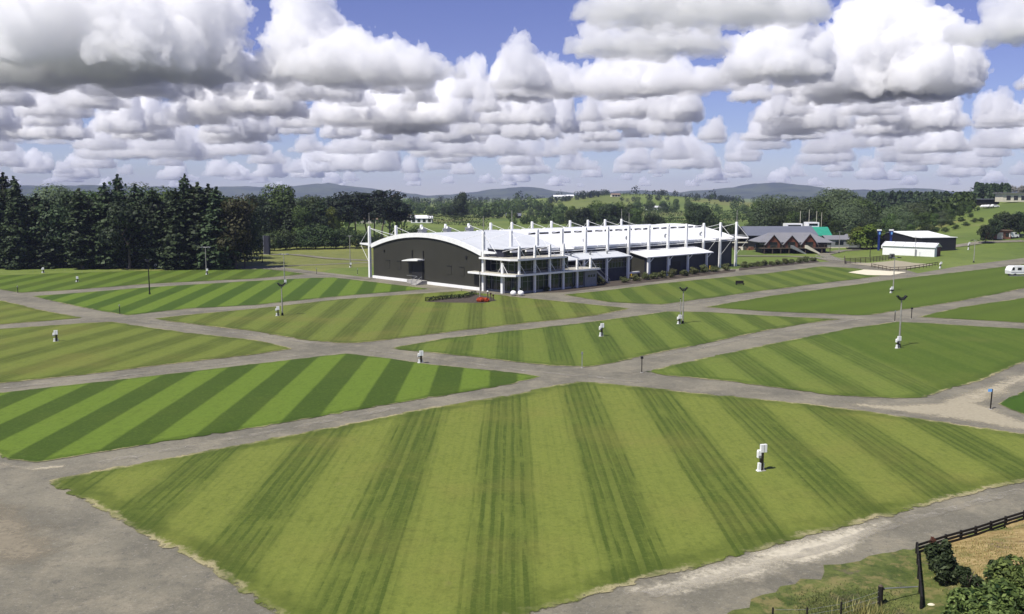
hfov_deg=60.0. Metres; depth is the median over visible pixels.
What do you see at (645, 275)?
shrub
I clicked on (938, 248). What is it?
end door
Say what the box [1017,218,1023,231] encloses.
broadleaf tree
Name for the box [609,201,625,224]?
broadleaf tree
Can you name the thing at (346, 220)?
pine tree
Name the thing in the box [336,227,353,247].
bush
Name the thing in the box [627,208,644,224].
broadleaf tree
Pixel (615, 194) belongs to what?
farmhouse
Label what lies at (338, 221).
broadleaf tree
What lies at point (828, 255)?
path
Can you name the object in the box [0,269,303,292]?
lawn
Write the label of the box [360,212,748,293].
pavilion
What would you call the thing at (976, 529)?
rail fence
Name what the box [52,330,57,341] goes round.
power pedestal
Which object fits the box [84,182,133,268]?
conifer tree
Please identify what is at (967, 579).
shrub
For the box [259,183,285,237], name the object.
broadleaf tree
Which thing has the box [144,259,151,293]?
lamp post
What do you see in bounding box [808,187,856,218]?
broadleaf tree
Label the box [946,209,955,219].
broadleaf tree
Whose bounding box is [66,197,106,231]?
broadleaf tree
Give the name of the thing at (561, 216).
broadleaf tree
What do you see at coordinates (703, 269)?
shrub
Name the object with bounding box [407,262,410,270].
blind window
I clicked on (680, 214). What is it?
hedge
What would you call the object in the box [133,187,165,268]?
conifer tree
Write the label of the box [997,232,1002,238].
roller door
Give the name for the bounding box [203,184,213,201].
conifer tree
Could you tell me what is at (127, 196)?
broadleaf tree
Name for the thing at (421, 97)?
sky
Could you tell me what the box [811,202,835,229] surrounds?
broadleaf tree
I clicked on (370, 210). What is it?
pine tree
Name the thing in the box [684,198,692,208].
broadleaf tree
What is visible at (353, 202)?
tree
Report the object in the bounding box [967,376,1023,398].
gravel
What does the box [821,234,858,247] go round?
grey hut
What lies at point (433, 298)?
hedge
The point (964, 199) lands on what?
woodland
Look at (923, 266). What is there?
rail fence
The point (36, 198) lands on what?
conifer tree
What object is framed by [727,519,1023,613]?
bank
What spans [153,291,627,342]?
lawn
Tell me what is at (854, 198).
broadleaf tree
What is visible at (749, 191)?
hills
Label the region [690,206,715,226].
broadleaf tree
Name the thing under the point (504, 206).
broadleaf tree
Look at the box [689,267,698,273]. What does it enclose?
shrub
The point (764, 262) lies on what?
shrub
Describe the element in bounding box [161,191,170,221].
conifer tree
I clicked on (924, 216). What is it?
broadleaf tree
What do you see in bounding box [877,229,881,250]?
banner tower
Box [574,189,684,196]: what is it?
woodland
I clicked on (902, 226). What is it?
broadleaf tree
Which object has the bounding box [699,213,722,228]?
bush
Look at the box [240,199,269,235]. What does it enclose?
broadleaf tree
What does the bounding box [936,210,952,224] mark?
broadleaf tree
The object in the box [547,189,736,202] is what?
woodland
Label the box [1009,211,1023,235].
broadleaf tree
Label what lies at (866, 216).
broadleaf tree
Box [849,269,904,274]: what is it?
limestone pad
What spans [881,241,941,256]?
white shed
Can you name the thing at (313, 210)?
broadleaf tree
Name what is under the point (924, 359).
lawn
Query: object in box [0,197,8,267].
conifer tree
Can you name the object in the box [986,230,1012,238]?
brick hut
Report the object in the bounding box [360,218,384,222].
farmhouse
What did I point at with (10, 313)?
lawn
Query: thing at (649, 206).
broadleaf tree
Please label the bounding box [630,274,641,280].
shrub
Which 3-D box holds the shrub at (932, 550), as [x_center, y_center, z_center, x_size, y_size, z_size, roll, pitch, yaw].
[22.736,13.181,47.248,1.750,1.974,1.475,0,7,0]
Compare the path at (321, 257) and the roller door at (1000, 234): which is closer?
the path at (321, 257)
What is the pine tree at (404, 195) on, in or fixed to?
on the ground at (998, 250)
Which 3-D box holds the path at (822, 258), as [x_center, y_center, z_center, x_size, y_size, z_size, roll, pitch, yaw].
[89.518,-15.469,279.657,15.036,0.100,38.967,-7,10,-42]
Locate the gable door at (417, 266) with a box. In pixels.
[412,261,422,279]
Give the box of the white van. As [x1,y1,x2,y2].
[1009,232,1018,237]
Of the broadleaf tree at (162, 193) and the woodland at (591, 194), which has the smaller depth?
the broadleaf tree at (162, 193)
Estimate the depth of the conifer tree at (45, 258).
239.56 m
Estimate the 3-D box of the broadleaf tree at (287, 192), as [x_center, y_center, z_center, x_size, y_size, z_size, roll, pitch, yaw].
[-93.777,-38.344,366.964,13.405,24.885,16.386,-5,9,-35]
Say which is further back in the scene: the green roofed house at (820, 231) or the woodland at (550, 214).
the woodland at (550, 214)
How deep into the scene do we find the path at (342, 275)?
224.85 m
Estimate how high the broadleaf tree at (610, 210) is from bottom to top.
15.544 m
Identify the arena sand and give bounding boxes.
[856,260,931,269]
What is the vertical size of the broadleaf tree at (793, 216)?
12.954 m
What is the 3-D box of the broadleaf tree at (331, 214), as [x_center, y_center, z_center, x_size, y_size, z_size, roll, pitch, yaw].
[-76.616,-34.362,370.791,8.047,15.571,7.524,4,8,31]
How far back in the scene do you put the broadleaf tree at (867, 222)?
372.77 m
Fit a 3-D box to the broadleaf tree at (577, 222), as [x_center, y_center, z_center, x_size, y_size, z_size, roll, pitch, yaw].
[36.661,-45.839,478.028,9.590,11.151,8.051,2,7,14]
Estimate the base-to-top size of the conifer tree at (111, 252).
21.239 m
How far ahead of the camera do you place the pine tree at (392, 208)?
395.25 m
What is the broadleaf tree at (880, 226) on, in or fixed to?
on the ground at (998, 250)
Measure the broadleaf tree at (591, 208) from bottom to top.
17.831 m
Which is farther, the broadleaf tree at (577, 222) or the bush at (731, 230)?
the broadleaf tree at (577, 222)
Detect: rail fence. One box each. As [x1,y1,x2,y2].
[816,255,843,260]
[844,254,894,262]
[871,262,937,270]
[915,510,1023,553]
[916,542,922,608]
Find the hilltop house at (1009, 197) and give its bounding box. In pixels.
[995,193,1023,201]
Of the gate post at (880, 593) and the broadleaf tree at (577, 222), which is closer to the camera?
the gate post at (880, 593)
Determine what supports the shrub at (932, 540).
on the ground at (998, 250)
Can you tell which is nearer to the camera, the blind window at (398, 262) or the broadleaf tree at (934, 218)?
the blind window at (398, 262)
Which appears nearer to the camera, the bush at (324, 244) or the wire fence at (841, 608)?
the wire fence at (841, 608)
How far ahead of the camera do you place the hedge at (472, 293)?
174.66 m
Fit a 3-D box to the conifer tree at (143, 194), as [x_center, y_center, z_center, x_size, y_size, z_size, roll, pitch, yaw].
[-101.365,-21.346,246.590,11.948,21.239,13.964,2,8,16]
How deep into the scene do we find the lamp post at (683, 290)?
137.40 m
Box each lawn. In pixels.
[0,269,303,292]
[0,300,81,323]
[0,322,291,382]
[0,353,540,461]
[35,277,428,314]
[49,382,1023,613]
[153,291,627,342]
[394,311,836,366]
[565,266,880,303]
[647,322,1023,397]
[707,264,1023,314]
[919,298,1023,322]
[998,391,1023,413]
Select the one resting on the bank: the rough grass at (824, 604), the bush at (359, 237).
the rough grass at (824, 604)
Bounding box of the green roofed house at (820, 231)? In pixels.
[783,210,831,236]
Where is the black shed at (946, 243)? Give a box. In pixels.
[877,231,957,250]
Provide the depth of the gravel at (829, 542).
50.54 m
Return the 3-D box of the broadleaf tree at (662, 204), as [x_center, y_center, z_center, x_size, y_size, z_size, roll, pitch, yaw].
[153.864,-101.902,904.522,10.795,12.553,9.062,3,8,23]
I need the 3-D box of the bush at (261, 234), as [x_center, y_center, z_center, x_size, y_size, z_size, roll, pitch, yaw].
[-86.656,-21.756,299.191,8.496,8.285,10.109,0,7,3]
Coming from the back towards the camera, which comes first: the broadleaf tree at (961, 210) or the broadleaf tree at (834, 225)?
the broadleaf tree at (961, 210)
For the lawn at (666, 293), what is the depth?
192.98 m
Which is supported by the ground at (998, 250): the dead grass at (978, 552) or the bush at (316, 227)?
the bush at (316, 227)
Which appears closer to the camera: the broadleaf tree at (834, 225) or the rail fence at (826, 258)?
the rail fence at (826, 258)
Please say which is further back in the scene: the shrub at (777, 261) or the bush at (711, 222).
the bush at (711, 222)
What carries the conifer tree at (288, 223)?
on the ground at (998, 250)
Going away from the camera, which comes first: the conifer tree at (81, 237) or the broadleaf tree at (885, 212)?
the conifer tree at (81, 237)
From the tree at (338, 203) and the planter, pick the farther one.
the tree at (338, 203)
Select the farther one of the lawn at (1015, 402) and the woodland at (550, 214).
the woodland at (550, 214)
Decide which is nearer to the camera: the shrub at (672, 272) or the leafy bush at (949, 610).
the leafy bush at (949, 610)
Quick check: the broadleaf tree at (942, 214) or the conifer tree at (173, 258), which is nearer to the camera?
the conifer tree at (173, 258)
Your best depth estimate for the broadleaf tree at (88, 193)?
271.66 m
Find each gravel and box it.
[0,508,50,560]
[27,466,62,469]
[633,521,887,593]
[646,498,984,594]
[758,528,868,561]
[856,386,1023,428]
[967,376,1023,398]
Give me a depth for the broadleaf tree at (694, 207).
436.26 m
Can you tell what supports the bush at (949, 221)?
on the ground at (998, 250)
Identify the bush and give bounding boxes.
[252,232,270,253]
[265,230,288,250]
[279,229,298,249]
[289,230,301,248]
[296,223,335,248]
[296,227,316,248]
[309,226,340,248]
[327,229,347,248]
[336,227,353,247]
[345,230,367,248]
[357,232,377,247]
[371,232,383,241]
[403,225,427,232]
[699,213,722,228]
[712,223,727,231]
[722,222,734,234]
[831,231,846,234]
[917,223,937,231]
[940,606,985,613]
[945,220,955,224]
[945,577,1023,613]
[983,554,1023,591]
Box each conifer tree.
[0,172,10,245]
[0,176,37,269]
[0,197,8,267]
[6,196,36,265]
[25,199,69,268]
[26,193,44,258]
[58,193,73,265]
[60,188,99,268]
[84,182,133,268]
[94,193,138,267]
[108,174,127,206]
[123,183,145,266]
[127,192,156,266]
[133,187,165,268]
[156,188,195,269]
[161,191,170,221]
[176,173,191,206]
[176,182,209,269]
[183,184,193,212]
[191,193,209,267]
[195,186,243,269]
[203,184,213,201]
[278,197,300,239]
[316,200,330,241]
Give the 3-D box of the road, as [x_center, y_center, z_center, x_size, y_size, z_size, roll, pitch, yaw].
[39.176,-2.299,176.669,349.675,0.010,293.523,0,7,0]
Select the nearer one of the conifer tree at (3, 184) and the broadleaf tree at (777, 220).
the conifer tree at (3, 184)
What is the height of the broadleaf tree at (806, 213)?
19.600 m
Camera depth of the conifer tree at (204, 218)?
240.48 m
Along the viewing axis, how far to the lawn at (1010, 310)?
150.51 m
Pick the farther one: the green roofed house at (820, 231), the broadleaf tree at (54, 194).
the green roofed house at (820, 231)
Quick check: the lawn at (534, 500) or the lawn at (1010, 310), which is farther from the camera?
the lawn at (1010, 310)
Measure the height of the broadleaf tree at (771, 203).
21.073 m
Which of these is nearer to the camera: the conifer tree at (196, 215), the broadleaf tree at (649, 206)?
the conifer tree at (196, 215)
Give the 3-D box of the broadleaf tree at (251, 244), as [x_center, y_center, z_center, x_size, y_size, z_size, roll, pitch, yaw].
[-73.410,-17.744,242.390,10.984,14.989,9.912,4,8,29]
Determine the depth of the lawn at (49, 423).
86.68 m
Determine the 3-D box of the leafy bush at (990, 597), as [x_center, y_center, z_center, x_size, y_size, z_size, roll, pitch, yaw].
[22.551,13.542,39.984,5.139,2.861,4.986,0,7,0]
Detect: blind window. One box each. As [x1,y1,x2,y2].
[386,260,389,267]
[397,261,400,268]
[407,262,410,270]
[446,265,450,274]
[459,267,464,275]
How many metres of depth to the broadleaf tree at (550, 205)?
734.65 m
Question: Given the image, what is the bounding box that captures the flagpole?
[479,271,480,296]
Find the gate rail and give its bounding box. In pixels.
[883,586,917,589]
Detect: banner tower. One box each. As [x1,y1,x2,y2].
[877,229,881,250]
[889,229,893,240]
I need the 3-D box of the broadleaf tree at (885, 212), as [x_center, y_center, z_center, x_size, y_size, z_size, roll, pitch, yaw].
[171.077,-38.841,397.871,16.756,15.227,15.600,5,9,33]
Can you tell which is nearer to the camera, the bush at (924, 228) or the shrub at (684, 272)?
the shrub at (684, 272)
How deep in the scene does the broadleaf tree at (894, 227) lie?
353.32 m
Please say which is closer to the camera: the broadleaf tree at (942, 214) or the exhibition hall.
the exhibition hall
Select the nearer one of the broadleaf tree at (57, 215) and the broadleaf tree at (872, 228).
the broadleaf tree at (57, 215)
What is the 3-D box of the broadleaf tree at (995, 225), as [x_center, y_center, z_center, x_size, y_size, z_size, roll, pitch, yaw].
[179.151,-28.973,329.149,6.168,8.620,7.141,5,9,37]
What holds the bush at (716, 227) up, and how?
on the ground at (998, 250)
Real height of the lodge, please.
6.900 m
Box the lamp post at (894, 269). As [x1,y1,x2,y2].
[888,257,901,290]
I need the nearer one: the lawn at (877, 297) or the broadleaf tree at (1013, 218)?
the lawn at (877, 297)
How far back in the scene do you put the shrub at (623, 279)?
201.79 m
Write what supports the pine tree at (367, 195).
on the ground at (998, 250)
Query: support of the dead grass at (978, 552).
on the bank
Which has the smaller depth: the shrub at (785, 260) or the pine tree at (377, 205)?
the shrub at (785, 260)
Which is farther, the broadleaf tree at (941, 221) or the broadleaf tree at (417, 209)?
the broadleaf tree at (417, 209)
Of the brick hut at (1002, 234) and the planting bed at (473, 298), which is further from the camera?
the brick hut at (1002, 234)
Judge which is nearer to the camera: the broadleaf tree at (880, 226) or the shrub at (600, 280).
the shrub at (600, 280)
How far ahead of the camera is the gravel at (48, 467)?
65.31 m
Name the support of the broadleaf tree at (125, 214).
on the ground at (998, 250)
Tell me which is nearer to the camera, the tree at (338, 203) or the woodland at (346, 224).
the tree at (338, 203)
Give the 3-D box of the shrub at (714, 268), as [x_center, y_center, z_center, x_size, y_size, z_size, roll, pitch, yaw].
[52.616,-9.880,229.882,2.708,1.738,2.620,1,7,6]
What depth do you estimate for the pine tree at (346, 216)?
400.58 m
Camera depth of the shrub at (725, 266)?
234.23 m
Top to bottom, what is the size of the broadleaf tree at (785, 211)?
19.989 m
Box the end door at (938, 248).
[937,247,940,256]
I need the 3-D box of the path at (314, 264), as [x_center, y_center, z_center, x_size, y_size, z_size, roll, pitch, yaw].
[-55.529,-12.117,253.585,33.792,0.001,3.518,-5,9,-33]
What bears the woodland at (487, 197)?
on the ground at (998, 250)
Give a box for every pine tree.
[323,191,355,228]
[324,198,350,237]
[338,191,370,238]
[339,195,363,230]
[349,192,381,231]
[360,197,384,232]
[364,190,401,237]
[373,189,408,234]
[386,193,413,224]
[391,203,414,232]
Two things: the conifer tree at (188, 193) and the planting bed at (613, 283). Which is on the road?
the planting bed at (613, 283)
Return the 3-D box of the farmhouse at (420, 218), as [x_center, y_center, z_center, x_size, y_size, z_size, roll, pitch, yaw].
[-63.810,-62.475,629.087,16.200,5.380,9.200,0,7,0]
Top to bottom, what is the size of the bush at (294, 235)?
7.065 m
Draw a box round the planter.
[510,287,523,295]
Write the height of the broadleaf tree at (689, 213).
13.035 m
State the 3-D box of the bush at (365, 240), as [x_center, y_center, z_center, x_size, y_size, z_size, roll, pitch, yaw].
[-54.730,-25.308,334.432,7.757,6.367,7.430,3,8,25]
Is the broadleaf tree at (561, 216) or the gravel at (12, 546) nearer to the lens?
the gravel at (12, 546)
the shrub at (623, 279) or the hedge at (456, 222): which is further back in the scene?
the hedge at (456, 222)
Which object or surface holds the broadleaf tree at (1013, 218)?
on the ground at (998, 250)
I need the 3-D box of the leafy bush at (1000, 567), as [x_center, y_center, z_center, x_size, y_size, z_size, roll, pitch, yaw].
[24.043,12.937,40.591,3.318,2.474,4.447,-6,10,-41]
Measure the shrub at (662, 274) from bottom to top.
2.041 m
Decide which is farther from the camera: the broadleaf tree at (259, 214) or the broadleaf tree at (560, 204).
the broadleaf tree at (560, 204)
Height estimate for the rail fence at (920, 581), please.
0.960 m
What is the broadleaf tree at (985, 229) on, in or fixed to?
on the ground at (998, 250)
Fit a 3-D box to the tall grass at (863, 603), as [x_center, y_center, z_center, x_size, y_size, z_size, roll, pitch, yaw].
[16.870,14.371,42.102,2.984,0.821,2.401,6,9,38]
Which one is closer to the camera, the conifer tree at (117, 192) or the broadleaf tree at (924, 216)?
the conifer tree at (117, 192)
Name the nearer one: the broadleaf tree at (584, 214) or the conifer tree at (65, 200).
the conifer tree at (65, 200)
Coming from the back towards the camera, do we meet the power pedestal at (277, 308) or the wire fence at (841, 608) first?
the power pedestal at (277, 308)
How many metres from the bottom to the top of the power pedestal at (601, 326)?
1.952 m
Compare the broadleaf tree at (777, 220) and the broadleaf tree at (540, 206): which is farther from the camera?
the broadleaf tree at (540, 206)
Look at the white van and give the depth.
330.51 m
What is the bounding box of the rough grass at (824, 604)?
[778,580,925,613]
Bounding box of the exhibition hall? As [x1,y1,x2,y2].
[738,226,818,247]
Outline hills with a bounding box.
[8,182,1016,198]
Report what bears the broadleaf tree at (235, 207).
on the ground at (998, 250)
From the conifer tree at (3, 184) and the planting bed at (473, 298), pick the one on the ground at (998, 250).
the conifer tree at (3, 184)
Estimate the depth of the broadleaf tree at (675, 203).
921.87 m
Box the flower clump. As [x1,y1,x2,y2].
[476,297,483,301]
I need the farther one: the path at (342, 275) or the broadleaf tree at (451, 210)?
the broadleaf tree at (451, 210)
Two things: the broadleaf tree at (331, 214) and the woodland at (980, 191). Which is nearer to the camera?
the broadleaf tree at (331, 214)
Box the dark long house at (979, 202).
[969,199,998,205]
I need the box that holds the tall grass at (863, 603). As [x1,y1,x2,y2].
[836,594,894,613]
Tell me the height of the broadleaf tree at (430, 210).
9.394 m
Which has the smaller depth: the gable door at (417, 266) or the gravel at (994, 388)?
the gravel at (994, 388)
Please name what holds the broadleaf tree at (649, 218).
on the ground at (998, 250)
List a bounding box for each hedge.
[425,295,446,300]
[426,215,489,225]
[445,294,465,298]
[464,291,476,297]
[466,207,564,216]
[642,210,748,216]
[661,216,749,221]
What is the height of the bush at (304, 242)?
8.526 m
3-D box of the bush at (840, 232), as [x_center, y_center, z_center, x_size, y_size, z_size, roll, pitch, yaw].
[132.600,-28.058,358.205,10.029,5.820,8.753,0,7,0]
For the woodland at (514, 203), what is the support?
on the ground at (998, 250)
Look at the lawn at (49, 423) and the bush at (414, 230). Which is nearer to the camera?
the lawn at (49, 423)
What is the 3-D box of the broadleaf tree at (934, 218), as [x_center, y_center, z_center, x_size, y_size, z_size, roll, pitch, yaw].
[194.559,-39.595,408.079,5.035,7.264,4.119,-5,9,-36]
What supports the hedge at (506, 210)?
on the ground at (998, 250)
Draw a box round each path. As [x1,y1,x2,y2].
[254,267,374,278]
[261,262,373,267]
[271,254,372,260]
[737,255,831,261]
[818,249,869,261]
[956,240,1023,246]
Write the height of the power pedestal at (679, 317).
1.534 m
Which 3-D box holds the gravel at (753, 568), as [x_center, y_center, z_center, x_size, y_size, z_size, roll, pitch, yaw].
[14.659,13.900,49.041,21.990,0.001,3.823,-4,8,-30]
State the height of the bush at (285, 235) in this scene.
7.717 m
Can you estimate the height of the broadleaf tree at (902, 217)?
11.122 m
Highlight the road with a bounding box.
[0,258,1023,613]
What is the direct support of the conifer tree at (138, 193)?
on the ground at (998, 250)
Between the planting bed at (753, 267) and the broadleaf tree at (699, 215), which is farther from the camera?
the broadleaf tree at (699, 215)
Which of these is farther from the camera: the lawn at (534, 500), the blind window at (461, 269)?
the blind window at (461, 269)
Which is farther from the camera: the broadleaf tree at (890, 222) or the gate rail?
the broadleaf tree at (890, 222)
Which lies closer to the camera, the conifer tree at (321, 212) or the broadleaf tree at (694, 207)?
the conifer tree at (321, 212)
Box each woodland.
[20,186,1016,204]
[29,196,412,232]
[407,193,758,212]
[411,198,769,224]
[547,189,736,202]
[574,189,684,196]
[747,191,977,229]
[866,182,1023,208]
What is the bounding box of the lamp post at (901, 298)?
[896,295,907,346]
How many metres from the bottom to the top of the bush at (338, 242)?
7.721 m
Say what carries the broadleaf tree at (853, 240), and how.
on the ground at (998, 250)
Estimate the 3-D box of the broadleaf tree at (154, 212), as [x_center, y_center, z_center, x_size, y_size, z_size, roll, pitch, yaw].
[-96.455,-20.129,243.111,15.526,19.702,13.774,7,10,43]
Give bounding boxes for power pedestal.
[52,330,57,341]
[275,306,279,315]
[418,351,423,362]
[599,323,603,336]
[677,315,681,323]
[756,444,766,471]
[895,336,901,348]
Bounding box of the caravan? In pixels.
[1005,265,1023,275]
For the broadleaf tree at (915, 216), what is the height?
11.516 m
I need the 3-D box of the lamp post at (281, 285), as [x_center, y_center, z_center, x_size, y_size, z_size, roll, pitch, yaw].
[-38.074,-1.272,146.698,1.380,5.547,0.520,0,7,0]
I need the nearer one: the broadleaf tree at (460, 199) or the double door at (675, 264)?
the double door at (675, 264)
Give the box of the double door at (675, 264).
[671,261,680,274]
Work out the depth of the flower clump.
164.98 m
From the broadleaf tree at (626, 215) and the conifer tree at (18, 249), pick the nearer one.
the conifer tree at (18, 249)
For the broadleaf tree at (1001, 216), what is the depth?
334.16 m
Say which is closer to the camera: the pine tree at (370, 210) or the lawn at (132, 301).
the lawn at (132, 301)
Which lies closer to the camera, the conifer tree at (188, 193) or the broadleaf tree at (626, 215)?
the conifer tree at (188, 193)
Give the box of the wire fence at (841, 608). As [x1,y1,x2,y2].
[772,592,878,613]
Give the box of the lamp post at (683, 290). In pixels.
[679,287,687,323]
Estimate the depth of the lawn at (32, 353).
115.36 m
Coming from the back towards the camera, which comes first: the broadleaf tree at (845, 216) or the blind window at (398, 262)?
the broadleaf tree at (845, 216)
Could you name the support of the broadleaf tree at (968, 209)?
on the ground at (998, 250)
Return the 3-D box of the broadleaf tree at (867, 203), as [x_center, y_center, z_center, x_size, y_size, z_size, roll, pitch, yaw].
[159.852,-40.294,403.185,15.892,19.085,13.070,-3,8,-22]
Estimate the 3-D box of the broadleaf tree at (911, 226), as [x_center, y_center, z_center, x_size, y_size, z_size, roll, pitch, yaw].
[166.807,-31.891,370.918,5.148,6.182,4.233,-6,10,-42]
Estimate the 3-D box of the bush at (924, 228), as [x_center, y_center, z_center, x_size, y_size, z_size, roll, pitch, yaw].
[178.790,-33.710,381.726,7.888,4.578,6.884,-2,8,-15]
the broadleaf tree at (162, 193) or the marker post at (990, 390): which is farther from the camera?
the broadleaf tree at (162, 193)
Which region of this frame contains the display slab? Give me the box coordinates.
[263,236,270,254]
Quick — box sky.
[0,0,1023,195]
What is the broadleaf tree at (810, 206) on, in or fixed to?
on the ground at (998, 250)
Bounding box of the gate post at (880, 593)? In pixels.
[877,584,883,604]
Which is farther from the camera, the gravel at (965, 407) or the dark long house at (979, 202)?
the dark long house at (979, 202)
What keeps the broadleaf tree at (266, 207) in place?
on the ground at (998, 250)
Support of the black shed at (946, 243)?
on the ground at (998, 250)
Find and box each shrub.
[597,276,604,283]
[619,276,630,282]
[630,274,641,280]
[641,272,650,279]
[649,272,657,278]
[657,270,666,277]
[667,269,676,277]
[679,269,688,275]
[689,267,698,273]
[700,264,708,272]
[710,265,719,271]
[721,263,730,269]
[740,261,748,267]
[761,259,767,265]
[774,259,782,264]
[782,258,788,263]
[802,256,808,261]
[923,539,954,563]
[929,536,939,543]
[929,552,958,582]
[954,565,983,587]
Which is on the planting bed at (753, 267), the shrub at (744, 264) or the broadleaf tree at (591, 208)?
the shrub at (744, 264)
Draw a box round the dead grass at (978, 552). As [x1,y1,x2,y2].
[913,523,1023,592]
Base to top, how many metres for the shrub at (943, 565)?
1.879 m
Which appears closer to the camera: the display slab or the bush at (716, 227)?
the display slab
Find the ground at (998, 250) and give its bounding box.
[0,194,1023,534]
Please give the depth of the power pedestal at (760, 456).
64.11 m
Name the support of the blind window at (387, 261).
in the pavilion
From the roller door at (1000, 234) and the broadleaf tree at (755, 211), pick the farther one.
the broadleaf tree at (755, 211)
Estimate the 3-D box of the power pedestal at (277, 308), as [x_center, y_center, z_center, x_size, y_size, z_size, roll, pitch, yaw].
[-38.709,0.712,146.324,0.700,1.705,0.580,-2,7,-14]
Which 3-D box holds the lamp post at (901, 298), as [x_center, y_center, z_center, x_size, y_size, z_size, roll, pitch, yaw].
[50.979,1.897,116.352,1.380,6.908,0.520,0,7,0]
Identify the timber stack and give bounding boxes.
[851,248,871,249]
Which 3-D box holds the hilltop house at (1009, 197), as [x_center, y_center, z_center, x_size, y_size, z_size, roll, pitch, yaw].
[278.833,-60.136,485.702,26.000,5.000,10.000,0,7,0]
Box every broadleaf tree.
[21,193,51,212]
[25,183,75,205]
[26,201,73,267]
[65,189,99,200]
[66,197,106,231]
[95,182,158,201]
[97,199,154,268]
[132,198,170,250]
[153,186,177,200]
[215,193,258,268]
[231,215,262,267]
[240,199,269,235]
[244,193,277,236]
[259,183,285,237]
[269,184,295,232]
[291,205,312,238]
[293,198,317,230]
[301,195,326,224]
[303,213,328,231]
[325,206,337,233]
[333,214,342,228]
[415,206,422,213]
[427,206,434,214]
[443,203,463,221]
[452,192,470,221]
[502,204,507,214]
[514,203,523,212]
[534,204,543,214]
[546,203,553,208]
[554,213,565,225]
[556,201,566,212]
[564,210,573,224]
[571,207,595,226]
[571,213,583,226]
[586,199,604,225]
[591,202,608,225]
[596,204,622,225]
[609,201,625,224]
[618,204,634,224]
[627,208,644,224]
[632,199,640,208]
[642,213,659,224]
[645,199,655,210]
[652,214,665,223]
[658,201,666,212]
[673,199,679,209]
[683,209,699,224]
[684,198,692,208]
[684,203,709,225]
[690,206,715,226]
[744,193,793,225]
[747,201,766,224]
[764,195,803,217]
[768,215,785,225]
[781,197,822,225]
[785,211,801,222]
[803,197,822,222]
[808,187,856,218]
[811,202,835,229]
[824,189,869,232]
[824,199,868,230]
[827,220,841,233]
[830,206,864,234]
[841,206,882,228]
[845,224,856,233]
[846,226,871,247]
[850,197,883,221]
[851,224,885,247]
[857,198,888,220]
[862,219,879,225]
[866,233,882,247]
[872,221,885,231]
[876,204,908,224]
[880,214,899,228]
[884,224,901,230]
[892,211,919,226]
[893,219,910,230]
[900,202,929,229]
[904,224,917,230]
[907,208,921,227]
[914,211,932,227]
[930,213,938,225]
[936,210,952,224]
[937,218,946,227]
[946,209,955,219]
[956,206,964,215]
[965,205,972,212]
[976,224,993,243]
[988,218,1002,236]
[993,211,1011,229]
[1005,214,1022,231]
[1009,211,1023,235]
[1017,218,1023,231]
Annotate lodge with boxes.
[748,232,833,253]
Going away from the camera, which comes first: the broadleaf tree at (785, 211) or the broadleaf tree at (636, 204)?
the broadleaf tree at (785, 211)
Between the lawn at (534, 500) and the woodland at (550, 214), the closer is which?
the lawn at (534, 500)
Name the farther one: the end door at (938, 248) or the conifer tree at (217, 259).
the end door at (938, 248)
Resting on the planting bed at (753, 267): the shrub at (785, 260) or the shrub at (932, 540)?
the shrub at (785, 260)
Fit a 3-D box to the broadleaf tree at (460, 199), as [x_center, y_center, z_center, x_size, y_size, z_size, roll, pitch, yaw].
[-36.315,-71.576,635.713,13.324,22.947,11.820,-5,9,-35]
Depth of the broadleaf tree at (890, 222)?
386.44 m
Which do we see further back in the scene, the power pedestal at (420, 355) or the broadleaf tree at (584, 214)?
the broadleaf tree at (584, 214)
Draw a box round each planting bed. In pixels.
[426,294,495,302]
[537,269,735,292]
[739,260,818,269]
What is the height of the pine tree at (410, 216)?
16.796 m
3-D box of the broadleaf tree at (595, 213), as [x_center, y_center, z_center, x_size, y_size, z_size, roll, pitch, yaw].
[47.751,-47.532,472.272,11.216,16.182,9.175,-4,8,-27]
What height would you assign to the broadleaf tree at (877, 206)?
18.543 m
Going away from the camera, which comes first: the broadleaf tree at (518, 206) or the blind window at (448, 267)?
the blind window at (448, 267)
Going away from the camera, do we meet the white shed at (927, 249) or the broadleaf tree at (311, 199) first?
the white shed at (927, 249)
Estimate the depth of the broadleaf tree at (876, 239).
323.40 m
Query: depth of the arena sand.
252.94 m
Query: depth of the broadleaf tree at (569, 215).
535.31 m
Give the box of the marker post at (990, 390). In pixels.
[988,389,992,409]
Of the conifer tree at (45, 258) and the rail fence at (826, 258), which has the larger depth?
the rail fence at (826, 258)
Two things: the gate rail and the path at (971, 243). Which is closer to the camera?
the gate rail
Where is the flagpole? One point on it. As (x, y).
(479, 285)
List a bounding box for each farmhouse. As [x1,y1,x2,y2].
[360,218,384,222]
[411,215,433,222]
[610,193,620,196]
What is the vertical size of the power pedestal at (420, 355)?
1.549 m
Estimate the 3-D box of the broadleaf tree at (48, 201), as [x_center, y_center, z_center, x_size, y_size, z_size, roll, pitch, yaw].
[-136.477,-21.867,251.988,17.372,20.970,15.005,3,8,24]
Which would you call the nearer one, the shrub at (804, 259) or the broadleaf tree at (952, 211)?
the shrub at (804, 259)
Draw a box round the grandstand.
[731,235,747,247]
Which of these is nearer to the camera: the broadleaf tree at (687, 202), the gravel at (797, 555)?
the gravel at (797, 555)
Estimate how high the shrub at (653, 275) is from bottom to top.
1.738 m
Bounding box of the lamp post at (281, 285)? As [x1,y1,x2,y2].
[277,283,285,314]

